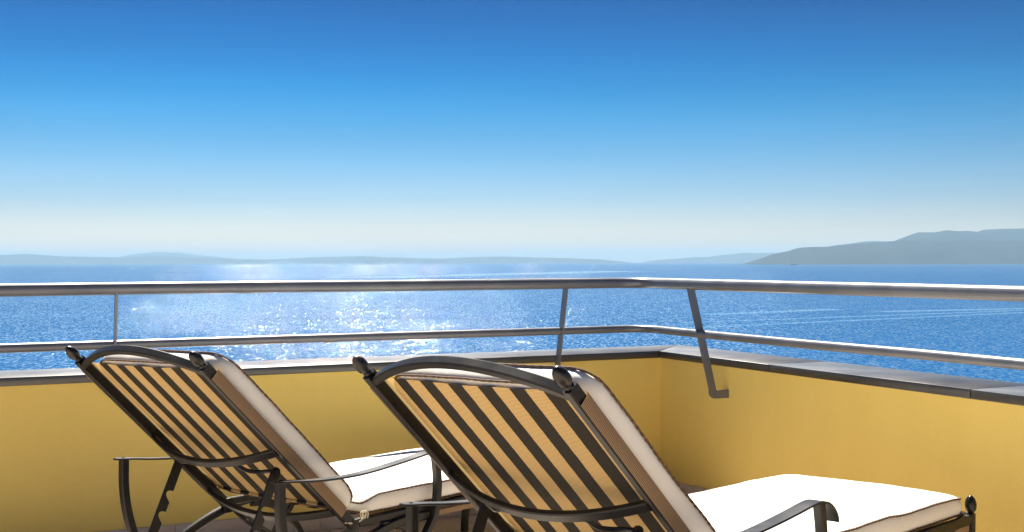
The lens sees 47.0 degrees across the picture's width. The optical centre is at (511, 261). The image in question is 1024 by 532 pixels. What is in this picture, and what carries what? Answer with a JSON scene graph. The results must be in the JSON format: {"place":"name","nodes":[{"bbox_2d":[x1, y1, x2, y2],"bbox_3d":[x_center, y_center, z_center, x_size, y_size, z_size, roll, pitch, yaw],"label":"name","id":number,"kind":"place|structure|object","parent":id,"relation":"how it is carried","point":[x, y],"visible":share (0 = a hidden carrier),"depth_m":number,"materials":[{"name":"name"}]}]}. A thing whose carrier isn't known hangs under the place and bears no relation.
{"place":"outdoors","nodes":[
{"label":"outdoors","id":0,"kind":"place"},
{"bbox_2d":[122,252,232,258],"bbox_3d":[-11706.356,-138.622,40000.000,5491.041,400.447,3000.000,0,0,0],"label":"island hill","id":1,"kind":"structure","parent":0,"point":[172,254],"depth_m":39507.83,"materials":[{"name":"blue"}]},
{"bbox_2d":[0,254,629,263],"bbox_3d":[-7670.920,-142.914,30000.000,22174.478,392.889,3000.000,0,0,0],"label":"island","id":2,"kind":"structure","parent":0,"point":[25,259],"depth_m":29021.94,"materials":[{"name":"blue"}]},
{"bbox_2d":[310,514,494,531],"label":"floor","id":3,"kind":"structure","parent":0,"point":[449,524],"depth_m":5.27,"materials":[{"name":"tile"}]},
{"bbox_2d":[65,345,472,531],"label":"sun lounger","id":4,"kind":"object","parent":3,"relation":"on","point":[208,423],"visible":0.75,"depth_m":3.78,"materials":[{"name":"dark grey metal"},{"name":"tan and brown striped cloth"},{"name":"white cloth"}]},
{"bbox_2d":[0,345,675,531],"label":"parapet wall","id":5,"kind":"structure","parent":3,"relation":"on","point":[67,435],"depth_m":4.92,"materials":[{"name":"yellow paint"}]},
{"bbox_2d":[0,278,1023,398],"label":"railing","id":6,"kind":"object","parent":5,"relation":"attached to","point":[948,291],"visible":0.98,"depth_m":4.92,"materials":[{"name":"silver metal"}]},
{"bbox_2d":[352,355,976,531],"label":"sun lounger","id":7,"kind":"object","parent":3,"relation":"on","point":[508,447],"visible":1,"depth_m":2.82,"materials":[{"name":"dark grey metal"},{"name":"tan and brown striped cloth"},{"name":"white cloth"}]},
{"bbox_2d":[660,345,1023,531],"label":"parapet wall","id":8,"kind":"structure","parent":3,"relation":"on","point":[962,437],"depth_m":4.79,"materials":[{"name":"yellow paint"}]},
{"bbox_2d":[0,262,1023,382],"bbox_3d":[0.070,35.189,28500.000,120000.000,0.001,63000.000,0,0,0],"label":"sea","id":9,"kind":"structure","parent":0,"point":[985,327],"depth_m":819.61,"materials":[{"name":"blue liquid"}]},
{"bbox_2d":[0,0,1023,261],"label":"sky","id":10,"kind":"structure","parent":0,"point":[613,130],"materials":[{"name":"blue"}]},
{"bbox_2d":[642,253,775,262],"bbox_3d":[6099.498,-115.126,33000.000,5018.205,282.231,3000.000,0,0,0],"label":"distant headland","id":11,"kind":"structure","parent":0,"point":[740,258],"depth_m":32084.43,"materials":[{"name":"blue"}]},
{"bbox_2d":[834,241,884,245],"bbox_3d":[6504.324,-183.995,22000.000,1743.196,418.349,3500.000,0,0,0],"label":"distant hill","id":12,"kind":"structure","parent":0,"point":[864,242],"depth_m":21927.42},
{"bbox_2d":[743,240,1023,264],"bbox_3d":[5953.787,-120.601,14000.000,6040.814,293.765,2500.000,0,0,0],"label":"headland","id":13,"kind":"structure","parent":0,"point":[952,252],"depth_m":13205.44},
{"bbox_2d":[895,228,1023,240],"bbox_3d":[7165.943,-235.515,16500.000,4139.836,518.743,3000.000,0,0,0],"label":"mountain ridge","id":14,"kind":"structure","parent":0,"point":[1001,234],"depth_m":16038.87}
]}

